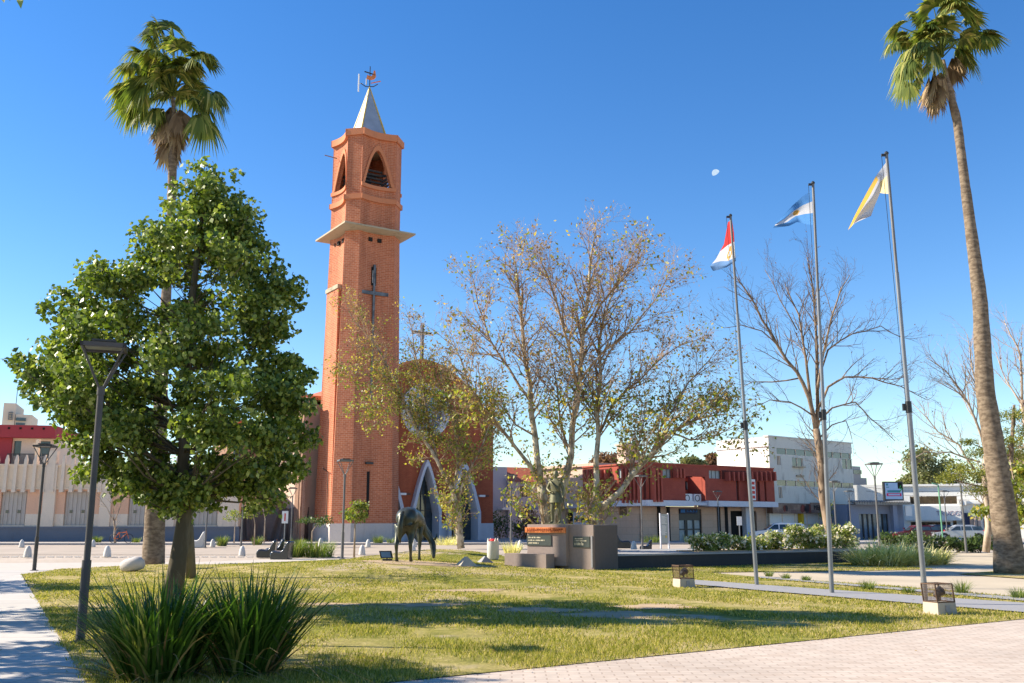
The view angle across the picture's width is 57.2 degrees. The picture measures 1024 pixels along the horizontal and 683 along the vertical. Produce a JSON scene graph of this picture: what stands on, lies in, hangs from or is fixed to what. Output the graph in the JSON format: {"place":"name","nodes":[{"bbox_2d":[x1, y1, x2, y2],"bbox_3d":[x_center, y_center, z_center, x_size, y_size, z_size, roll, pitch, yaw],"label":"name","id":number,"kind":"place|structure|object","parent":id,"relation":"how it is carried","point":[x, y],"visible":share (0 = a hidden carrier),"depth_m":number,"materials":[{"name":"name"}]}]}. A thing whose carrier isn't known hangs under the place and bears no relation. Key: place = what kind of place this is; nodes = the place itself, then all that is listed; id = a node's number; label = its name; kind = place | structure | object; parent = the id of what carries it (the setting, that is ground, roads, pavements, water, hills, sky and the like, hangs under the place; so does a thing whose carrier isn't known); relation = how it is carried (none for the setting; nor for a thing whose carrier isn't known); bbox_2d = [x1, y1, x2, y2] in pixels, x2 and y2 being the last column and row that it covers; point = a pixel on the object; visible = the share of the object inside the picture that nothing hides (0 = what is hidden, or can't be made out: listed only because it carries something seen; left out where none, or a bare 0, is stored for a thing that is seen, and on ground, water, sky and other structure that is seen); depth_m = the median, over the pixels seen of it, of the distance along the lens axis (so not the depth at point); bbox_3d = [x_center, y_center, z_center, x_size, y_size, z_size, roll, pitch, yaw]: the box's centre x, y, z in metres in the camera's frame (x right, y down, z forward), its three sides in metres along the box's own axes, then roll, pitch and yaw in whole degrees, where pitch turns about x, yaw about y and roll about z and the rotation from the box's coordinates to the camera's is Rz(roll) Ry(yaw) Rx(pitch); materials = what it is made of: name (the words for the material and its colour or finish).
{"place":"outdoors","nodes":[
{"label":"outdoors","id":0,"kind":"place"},
{"bbox_2d":[0,425,78,463],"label":"raspberry roofed building","id":1,"kind":"structure","parent":0,"point":[19,440],"depth_m":96.75,"materials":[{"name":"red paint"}]},
{"bbox_2d":[0,570,85,682],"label":"path","id":2,"kind":"structure","parent":0,"point":[22,628],"depth_m":12.65,"materials":[{"name":"concrete"}]},
{"bbox_2d":[30,443,57,570],"bbox_3d":[-15.731,5.505,31.328,0.604,4.170,0.604,1,-11,-6],"label":"street lamp","id":3,"kind":"object","parent":2,"relation":"on","point":[40,446],"visible":0.96,"depth_m":31.35,"materials":[{"name":"metal"}]},
{"bbox_2d":[0,558,330,569],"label":"plaza path","id":4,"kind":"structure","parent":0,"point":[27,566],"depth_m":35.44,"materials":[{"name":"concrete"}]},
{"bbox_2d":[104,13,233,564],"bbox_3d":[-13.394,-2.661,35.065,5.386,21.409,3.758,0,-11,0],"label":"fan palm","id":5,"kind":"object","parent":4,"relation":"on","point":[156,71],"visible":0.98,"depth_m":35.80,"materials":[{"name":"green plant"}]},
{"bbox_2d":[270,541,293,559],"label":"moulded seat","id":6,"kind":"object","parent":4,"relation":"on","point":[286,553],"visible":0.98,"depth_m":40.06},
{"bbox_2d":[337,458,353,558],"bbox_3d":[-7.101,7.046,39.667,0.604,4.170,0.604,5,-12,-22],"label":"street lamp","id":7,"kind":"object","parent":4,"relation":"on","point":[343,513],"visible":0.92,"depth_m":39.68,"materials":[{"name":"metal"}]},
{"bbox_2d":[0,544,1020,682],"bbox_3d":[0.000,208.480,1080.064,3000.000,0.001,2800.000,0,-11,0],"label":"ground","id":8,"kind":"structure","parent":0,"point":[57,559],"depth_m":41.05,"materials":[{"name":"concrete"}]},
{"bbox_2d":[2,386,37,424],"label":"pale high rise","id":9,"kind":"structure","parent":8,"relation":"on","point":[13,413],"depth_m":195.90,"materials":[{"name":"grey paint"}]},
{"bbox_2d":[256,540,277,557],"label":"moulded seat","id":10,"kind":"object","parent":8,"relation":"on","point":[262,553],"visible":0.88,"depth_m":42.29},
{"bbox_2d":[282,538,313,557],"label":"planting tuft","id":11,"kind":"object","parent":8,"relation":"on","point":[299,549],"visible":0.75,"depth_m":42.33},
{"bbox_2d":[297,537,340,557],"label":"planting tuft","id":12,"kind":"object","parent":8,"relation":"on","point":[315,550],"visible":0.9,"depth_m":42.67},
{"bbox_2d":[339,499,369,556],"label":"young street tree","id":13,"kind":"object","parent":8,"relation":"on","point":[360,506],"visible":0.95,"depth_m":40.45,"materials":[{"name":"green plant"}]},
{"bbox_2d":[528,224,775,524],"bbox_3d":[5.216,1.748,36.633,9.456,13.500,6.357,0,-11,0],"label":"plane tree","id":14,"kind":"object","parent":8,"relation":"on","point":[597,507],"visible":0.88,"depth_m":36.07,"materials":[{"name":"brown plant"}]},
{"bbox_2d":[678,455,708,506],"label":"distant tree","id":15,"kind":"object","parent":8,"relation":"on","point":[694,460],"visible":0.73,"depth_m":133.38,"materials":[{"name":"green plant"}]},
{"bbox_2d":[618,547,865,567],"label":"black wall","id":16,"kind":"structure","parent":8,"relation":"on","point":[644,558],"depth_m":34.53,"materials":[{"name":"concrete"}]},
{"bbox_2d":[686,532,721,550],"bbox_3d":[7.074,7.457,34.811,1.117,0.838,1.245,7,-13,-32],"label":"rose bush","id":17,"kind":"object","parent":16,"relation":"on","point":[704,541],"visible":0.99,"depth_m":34.64,"materials":[{"name":"green plant"}]},
{"bbox_2d":[709,531,734,550],"bbox_3d":[7.801,7.535,35.380,1.241,0.803,1.197,0,-11,0],"label":"rose bush","id":18,"kind":"object","parent":16,"relation":"on","point":[726,542],"visible":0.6,"depth_m":35.10,"materials":[{"name":"green plant"}]},
{"bbox_2d":[729,535,751,550],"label":"rose bush","id":19,"kind":"object","parent":16,"relation":"on","point":[740,543],"visible":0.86,"depth_m":35.49,"materials":[{"name":"green plant"}]},
{"bbox_2d":[743,532,774,549],"bbox_3d":[9.433,7.743,36.248,1.359,0.822,1.110,6,-13,-30],"label":"rose bush","id":20,"kind":"object","parent":16,"relation":"on","point":[764,542],"visible":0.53,"depth_m":36.09,"materials":[{"name":"green plant"}]},
{"bbox_2d":[764,529,793,549],"bbox_3d":[10.379,7.762,36.664,1.189,0.896,1.177,-3,-11,13],"label":"rose bush","id":21,"kind":"object","parent":16,"relation":"on","point":[780,540],"visible":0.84,"depth_m":36.41,"materials":[{"name":"green plant"}]},
{"bbox_2d":[780,522,807,548],"bbox_3d":[11.176,7.745,37.281,1.171,1.164,1.209,0,-11,0],"label":"rose bush","id":22,"kind":"object","parent":16,"relation":"on","point":[798,533],"visible":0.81,"depth_m":37.01,"materials":[{"name":"green plant"}]},
{"bbox_2d":[799,525,826,548],"bbox_3d":[11.981,7.845,37.517,1.267,1.080,1.222,0,-11,0],"label":"rose bush","id":23,"kind":"object","parent":16,"relation":"on","point":[813,540],"visible":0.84,"depth_m":37.31,"materials":[{"name":"green plant"}]},
{"bbox_2d":[808,522,841,547],"bbox_3d":[12.642,7.887,38.137,1.251,1.126,1.260,0,-11,0],"label":"rose bush","id":24,"kind":"object","parent":16,"relation":"on","point":[820,528],"visible":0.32,"depth_m":37.92,"materials":[{"name":"green plant"}]},
{"bbox_2d":[825,522,859,547],"bbox_3d":[13.567,7.954,38.457,1.355,1.206,1.168,0,-11,0],"label":"rose bush","id":25,"kind":"object","parent":16,"relation":"on","point":[845,534],"visible":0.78,"depth_m":38.29,"materials":[{"name":"green plant"}]},
{"bbox_2d":[693,229,955,547],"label":"bare tree","id":26,"kind":"object","parent":8,"relation":"on","point":[817,436],"visible":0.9,"depth_m":46.41,"materials":[{"name":"beige plant"}]},
{"bbox_2d":[0,544,1023,554],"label":"street","id":27,"kind":"structure","parent":0,"point":[121,550],"depth_m":55.10,"materials":[{"name":"asphalt"}]},
{"bbox_2d":[295,514,338,542],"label":"young street tree","id":28,"kind":"object","parent":27,"relation":"on","point":[311,519],"visible":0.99,"depth_m":59.79,"materials":[{"name":"green plant"}]},
{"bbox_2d":[324,286,520,548],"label":"plane tree","id":29,"kind":"object","parent":27,"relation":"on","point":[416,420],"visible":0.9,"depth_m":56.69,"materials":[{"name":"green plant"}]},
{"bbox_2d":[634,475,647,548],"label":"street lamp","id":30,"kind":"object","parent":27,"relation":"on","point":[642,546],"visible":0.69,"depth_m":52.32,"materials":[{"name":"metal"}]},
{"bbox_2d":[659,513,669,548],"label":"information totem","id":31,"kind":"object","parent":27,"relation":"on","point":[664,526],"visible":0.96,"depth_m":51.51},
{"bbox_2d":[865,462,882,548],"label":"street lamp","id":32,"kind":"object","parent":27,"relation":"on","point":[874,477],"visible":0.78,"depth_m":50.73,"materials":[{"name":"metal"}]},
{"bbox_2d":[873,530,906,547],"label":"hedge bush","id":33,"kind":"object","parent":27,"relation":"on","point":[894,540],"visible":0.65,"depth_m":53.81,"materials":[{"name":"green plant"}]},
{"bbox_2d":[897,529,927,550],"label":"hedge bush","id":34,"kind":"object","parent":27,"relation":"on","point":[912,537],"visible":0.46,"depth_m":49.63,"materials":[{"name":"green plant"}]},
{"bbox_2d":[924,534,958,551],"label":"hedge bush","id":35,"kind":"object","parent":27,"relation":"on","point":[939,543],"visible":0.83,"depth_m":49.55,"materials":[{"name":"green plant"}]},
{"bbox_2d":[941,536,973,552],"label":"hedge bush","id":36,"kind":"object","parent":27,"relation":"on","point":[959,546],"visible":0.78,"depth_m":49.50,"materials":[{"name":"green plant"}]},
{"bbox_2d":[951,471,968,552],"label":"street lamp","id":37,"kind":"object","parent":27,"relation":"on","point":[965,538],"visible":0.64,"depth_m":48.92,"materials":[{"name":"metal"}]},
{"bbox_2d":[963,533,983,552],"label":"hedge bush","id":38,"kind":"object","parent":27,"relation":"on","point":[977,542],"visible":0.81,"depth_m":49.36,"materials":[{"name":"green plant"}]},
{"bbox_2d":[0,537,1023,542],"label":"pavement","id":39,"kind":"structure","parent":0,"point":[506,540],"depth_m":76.57,"materials":[{"name":"concrete"}]},
{"bbox_2d":[89,480,126,542],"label":"bare sapling","id":40,"kind":"object","parent":39,"relation":"on","point":[115,529],"visible":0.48,"depth_m":70.75,"materials":[{"name":"brown plant"}]},
{"bbox_2d":[0,439,260,541],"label":"old walled building","id":41,"kind":"structure","parent":39,"relation":"on","point":[64,509],"depth_m":77.28,"materials":[{"name":"beige paint"}]},
{"bbox_2d":[241,506,308,540],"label":"shade cloth fence","id":42,"kind":"object","parent":39,"relation":"on","point":[274,527],"visible":0.59,"depth_m":78.17,"materials":[{"name":"black fabric"}]},
{"bbox_2d":[267,395,320,540],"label":"church side wing","id":43,"kind":"structure","parent":39,"relation":"on","point":[304,496],"depth_m":79.11,"materials":[{"name":"brick"}]},
{"bbox_2d":[313,66,415,541],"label":"church bell tower","id":44,"kind":"structure","parent":39,"relation":"on","point":[364,237],"depth_m":79.37,"materials":[{"name":"brick"}]},
{"bbox_2d":[313,323,493,540],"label":"church nave","id":45,"kind":"structure","parent":39,"relation":"on","point":[415,486],"depth_m":82.00,"materials":[{"name":"brick"}]},
{"bbox_2d":[400,384,449,437],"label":"rose window","id":46,"kind":"structure","parent":45,"relation":"in","point":[412,429],"depth_m":82.34,"materials":[{"name":"glass"}]},
{"bbox_2d":[493,511,517,538],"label":"dark shrub","id":47,"kind":"object","parent":39,"relation":"on","point":[499,525],"visible":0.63,"depth_m":88.19,"materials":[{"name":"green plant"}]},
{"bbox_2d":[0,542,1023,544],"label":"kerb","id":48,"kind":"structure","parent":39,"relation":"on","point":[308,543],"depth_m":66.30,"materials":[{"name":"grey concrete"}]},
{"bbox_2d":[515,503,540,538],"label":"dark shrub","id":49,"kind":"object","parent":39,"relation":"on","point":[532,519],"visible":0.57,"depth_m":86.18,"materials":[{"name":"green plant"}]},
{"bbox_2d":[527,463,619,524],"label":"sunlit salmon building","id":50,"kind":"structure","parent":39,"relation":"on","point":[579,468],"depth_m":84.04,"materials":[{"name":"paint"}]},
{"bbox_2d":[588,451,616,463],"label":"distant tree","id":51,"kind":"object","parent":39,"relation":"on","point":[607,458],"visible":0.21,"depth_m":125.38,"materials":[{"name":"beige plant"}]},
{"bbox_2d":[580,462,777,540],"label":"red office building","id":52,"kind":"structure","parent":39,"relation":"on","point":[689,485],"depth_m":80.20,"materials":[{"name":"paint"}]},
{"bbox_2d":[698,435,854,529],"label":"dirty white building","id":53,"kind":"structure","parent":39,"relation":"on","point":[796,501],"depth_m":89.03,"materials":[{"name":"paint"}]},
{"bbox_2d":[776,448,850,458],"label":"window","id":54,"kind":"structure","parent":53,"relation":"in","point":[779,450],"depth_m":90.17,"materials":[{"name":"grey glass"}]},
{"bbox_2d":[777,480,852,487],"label":"window","id":55,"kind":"structure","parent":53,"relation":"in","point":[779,482],"depth_m":89.83,"materials":[{"name":"grey glass"}]},
{"bbox_2d":[748,523,806,537],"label":"white car","id":56,"kind":"object","parent":39,"relation":"on","point":[778,527],"visible":0.26,"depth_m":72.32,"materials":[{"name":"paint"}]},
{"bbox_2d":[830,500,911,538],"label":"blue grey shop","id":57,"kind":"structure","parent":39,"relation":"on","point":[864,517],"depth_m":86.17,"materials":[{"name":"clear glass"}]},
{"bbox_2d":[882,481,903,500],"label":"roof billboard","id":58,"kind":"object","parent":57,"relation":"on","point":[892,490],"visible":1,"depth_m":84.95,"materials":[{"name":"paint"}]},
{"bbox_2d":[890,525,944,540],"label":"red car","id":59,"kind":"object","parent":39,"relation":"on","point":[927,529],"visible":0.47,"depth_m":79.61,"materials":[{"name":"paint"}]},
{"bbox_2d":[897,442,977,483],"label":"distant tree","id":60,"kind":"object","parent":39,"relation":"on","point":[928,476],"visible":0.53,"depth_m":116.10,"materials":[{"name":"green plant"}]},
{"bbox_2d":[853,483,1023,537],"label":"white shop row","id":61,"kind":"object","parent":39,"relation":"on","point":[929,509],"visible":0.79,"depth_m":94.24,"materials":[{"name":"paint"}]},
{"bbox_2d":[911,496,955,503],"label":"shaded window","id":62,"kind":"structure","parent":61,"relation":"in","point":[924,499],"depth_m":96.29,"materials":[{"name":"brown glass"}]},
{"bbox_2d":[931,525,983,539],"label":"silver car","id":63,"kind":"object","parent":39,"relation":"on","point":[953,531],"visible":0.54,"depth_m":77.64,"materials":[{"name":"paint"}]},
{"bbox_2d":[0,0,1023,506],"label":"sky","id":64,"kind":"structure","parent":0,"point":[505,111],"materials":[{"name":"blue"}]},
{"bbox_2d":[493,467,540,536],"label":"lilac grey building","id":65,"kind":"structure","parent":0,"point":[500,481],"depth_m":97.33,"materials":[{"name":"paint"}]},
{"bbox_2d":[20,549,1023,682],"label":"lawn","id":66,"kind":"structure","parent":0,"point":[467,664],"depth_m":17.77,"materials":[{"name":"plant"}]},
{"bbox_2d":[70,338,127,642],"bbox_3d":[-5.792,2.025,12.990,0.595,4.108,0.595,4,-12,-20],"label":"street lamp","id":67,"kind":"object","parent":66,"relation":"on","point":[104,346],"visible":0.88,"depth_m":13.02,"materials":[{"name":"metal"}]},
{"bbox_2d":[120,557,144,571],"bbox_3d":[-11.937,7.009,29.581,0.790,0.475,0.516,0,-11,0],"label":"boulder","id":68,"kind":"object","parent":66,"relation":"on","point":[132,564],"visible":0.96,"depth_m":29.39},
{"bbox_2d":[6,559,311,682],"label":"strappy grass clump","id":69,"kind":"object","parent":66,"relation":"on","point":[132,639],"visible":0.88,"depth_m":9.34,"materials":[{"name":"plant"}]},
{"bbox_2d":[2,155,323,603],"bbox_3d":[-6.545,0.614,18.273,6.080,8.879,5.322,0,-11,0],"label":"broadleaf tree","id":70,"kind":"object","parent":66,"relation":"on","point":[219,234],"visible":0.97,"depth_m":17.46,"materials":[{"name":"green plant"}]},
{"bbox_2d":[112,371,260,577],"bbox_3d":[-9.111,3.412,26.886,6.117,6.515,5.309,0,-11,0],"label":"slim tree","id":71,"kind":"object","parent":66,"relation":"on","point":[191,564],"visible":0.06,"depth_m":26.10,"materials":[{"name":"brown plant"}]},
{"bbox_2d":[73,559,398,682],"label":"strappy grass clump","id":72,"kind":"object","parent":66,"relation":"on","point":[268,633],"visible":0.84,"depth_m":9.63,"materials":[{"name":"plant"}]},
{"bbox_2d":[364,560,493,566],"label":"bare soil","id":73,"kind":"structure","parent":66,"relation":"on","point":[421,563],"depth_m":29.27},
{"bbox_2d":[394,507,437,561],"bbox_3d":[-3.208,6.246,30.546,0.810,1.724,2.768,-3,-11,14],"label":"horse statue","id":74,"kind":"object","parent":73,"relation":"on","point":[410,521],"visible":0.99,"depth_m":29.79,"materials":[{"name":"brown metal"}]},
{"bbox_2d":[387,603,477,606],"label":"bare soil","id":75,"kind":"structure","parent":66,"relation":"on","point":[426,604],"depth_m":18.06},
{"bbox_2d":[487,538,498,559],"bbox_3d":[-0.749,8.177,37.108,0.480,0.820,0.480,0,-11,0],"label":"litter bin","id":76,"kind":"object","parent":66,"relation":"on","point":[492,549],"visible":0.95,"depth_m":36.92,"materials":[{"name":"metal"}]},
{"bbox_2d":[505,553,553,567],"bbox_3d":[0.581,7.408,31.560,1.691,0.560,0.500,-8,-13,35],"label":"concrete bench","id":77,"kind":"object","parent":66,"relation":"on","point":[535,560],"visible":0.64,"depth_m":31.26,"materials":[{"name":"concrete"}]},
{"bbox_2d":[497,607,601,611],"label":"bare soil","id":78,"kind":"structure","parent":66,"relation":"on","point":[522,609],"depth_m":17.07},
{"bbox_2d":[413,199,707,526],"bbox_3d":[1.991,1.259,36.903,11.658,14.478,6.135,0,-11,0],"label":"plane tree","id":79,"kind":"object","parent":66,"relation":"on","point":[537,473],"visible":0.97,"depth_m":36.72,"materials":[{"name":"brown plant"}]},
{"bbox_2d":[525,524,617,569],"bbox_3d":[2.019,7.001,32.007,2.591,1.527,1.823,-8,-13,35],"label":"concrete monument","id":80,"kind":"object","parent":66,"relation":"on","point":[583,546],"visible":0.99,"depth_m":31.30,"materials":[{"name":"grey concrete"}]},
{"bbox_2d":[545,471,566,523],"bbox_3d":[1.512,5.378,32.450,0.686,1.828,0.512,-5,-12,26],"label":"bronze man statue","id":81,"kind":"object","parent":80,"relation":"on","point":[556,496],"visible":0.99,"depth_m":32.34,"materials":[{"name":"metal"}]},
{"bbox_2d":[553,610,688,617],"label":"bare soil","id":82,"kind":"structure","parent":66,"relation":"on","point":[620,613],"depth_m":16.17,"materials":[{"name":"soil"}]},
{"bbox_2d":[609,603,695,608],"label":"bare soil","id":83,"kind":"structure","parent":66,"relation":"on","point":[649,606],"depth_m":17.67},
{"bbox_2d":[672,564,694,587],"bbox_3d":[4.158,5.693,22.788,0.433,0.540,0.369,4,-12,-20],"label":"caged floodlight","id":84,"kind":"object","parent":66,"relation":"on","point":[681,581],"visible":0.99,"depth_m":22.68,"materials":[{"name":"concrete"}]},
{"bbox_2d":[726,214,758,584],"bbox_3d":[5.938,1.342,24.291,0.414,9.703,0.123,0,-11,0],"label":"flagpole","id":85,"kind":"object","parent":66,"relation":"on","point":[744,424],"visible":0.94,"depth_m":24.10,"materials":[{"name":"metal"}]},
{"bbox_2d":[710,221,735,270],"bbox_3d":[5.770,-2.720,25.693,0.562,1.473,1.225,0,-11,0],"label":"flag","id":86,"kind":"object","parent":85,"relation":"attached to","point":[722,260],"visible":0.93,"depth_m":25.78,"materials":[{"name":"red fabric"}]},
{"bbox_2d":[833,541,902,564],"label":"variegated grass","id":87,"kind":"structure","parent":66,"relation":"on","point":[853,560],"depth_m":34.65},
{"bbox_2d":[838,536,931,566],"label":"variegated grass","id":88,"kind":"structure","parent":66,"relation":"on","point":[893,561],"depth_m":34.14,"materials":[{"name":"plant"}]},
{"bbox_2d":[920,582,956,614],"bbox_3d":[7.471,4.506,16.458,0.433,0.540,0.369,4,-12,-20],"label":"caged floodlight","id":89,"kind":"object","parent":66,"relation":"on","point":[938,605],"visible":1,"depth_m":16.36,"materials":[{"name":"stone"}]},
{"bbox_2d":[394,619,1023,682],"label":"brick pavement","id":90,"kind":"structure","parent":0,"point":[992,652],"depth_m":10.63,"materials":[{"name":"brick"}]},
{"bbox_2d":[695,580,1023,611],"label":"grey path","id":91,"kind":"structure","parent":0,"point":[995,605],"depth_m":20.08,"materials":[{"name":"concrete"}]},
{"bbox_2d":[808,181,833,592],"bbox_3d":[7.166,0.878,21.742,0.257,9.656,0.123,0,-11,0],"label":"flagpole","id":92,"kind":"object","parent":91,"relation":"on","point":[822,415],"visible":0.98,"depth_m":21.55,"materials":[{"name":"metal"}]},
{"bbox_2d":[773,190,812,227],"bbox_3d":[6.883,-3.083,23.201,0.288,0.878,1.525,6,-12,-28],"label":"flag","id":93,"kind":"object","parent":92,"relation":"attached to","point":[800,210],"visible":1,"depth_m":23.03,"materials":[{"name":"blue fabric"}]},
{"bbox_2d":[881,151,927,599],"bbox_3d":[7.910,0.540,18.995,0.246,9.285,0.123,0,-11,0],"label":"flagpole","id":94,"kind":"object","parent":91,"relation":"on","point":[907,406],"visible":0.92,"depth_m":18.83,"materials":[{"name":"metal"}]},
{"bbox_2d":[848,163,887,229],"bbox_3d":[7.697,-3.104,20.325,0.396,1.195,1.312,3,-11,-18],"label":"flag","id":95,"kind":"object","parent":94,"relation":"attached to","point":[868,203],"visible":1,"depth_m":20.38,"materials":[{"name":"fabric"}]},
{"bbox_2d":[852,466,866,484],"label":"stepped grey block","id":96,"kind":"structure","parent":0,"point":[857,473],"depth_m":108.14,"materials":[{"name":"concrete"}]},
{"bbox_2d":[721,553,1023,595],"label":"gravel court","id":97,"kind":"object","parent":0,"point":[951,572],"visible":0.61,"depth_m":27.74,"materials":[{"name":"gravel"}]},
{"bbox_2d":[879,541,948,565],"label":"variegated grass","id":98,"kind":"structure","parent":97,"relation":"on","point":[927,559],"depth_m":34.46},
{"bbox_2d":[876,313,1003,552],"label":"bare tree","id":99,"kind":"object","parent":97,"relation":"on","point":[987,539],"visible":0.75,"depth_m":46.78,"materials":[{"name":"brown plant"}]},
{"bbox_2d":[962,571,1023,577],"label":"palm grass strip","id":100,"kind":"object","parent":97,"relation":"on","point":[989,573],"visible":0.67,"depth_m":28.35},
{"bbox_2d":[880,0,1023,573],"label":"fan palm","id":101,"kind":"object","parent":100,"relation":"on","point":[919,45],"visible":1,"depth_m":31.39,"materials":[{"name":"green plant"}]},
{"bbox_2d":[968,459,1023,528],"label":"leafy shrub","id":102,"kind":"object","parent":97,"relation":"on","point":[985,510],"visible":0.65,"depth_m":37.58,"materials":[{"name":"green plant"}]},
{"bbox_2d":[989,304,1023,489],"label":"bare tree","id":103,"kind":"object","parent":97,"relation":"on","point":[1021,374],"visible":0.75,"depth_m":50.89,"materials":[{"name":"brown plant"}]},
{"bbox_2d":[760,576,1023,599],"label":"narrow grey path","id":104,"kind":"structure","parent":0,"point":[979,595],"depth_m":21.93,"materials":[{"name":"concrete"}]},
{"bbox_2d":[906,546,964,564],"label":"variegated grass","id":105,"kind":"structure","parent":0,"point":[945,553],"depth_m":35.28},
{"bbox_2d":[933,405,1023,504],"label":"leafy tree","id":106,"kind":"object","parent":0,"point":[1015,416],"visible":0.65,"depth_m":43.62,"materials":[{"name":"green plant"}]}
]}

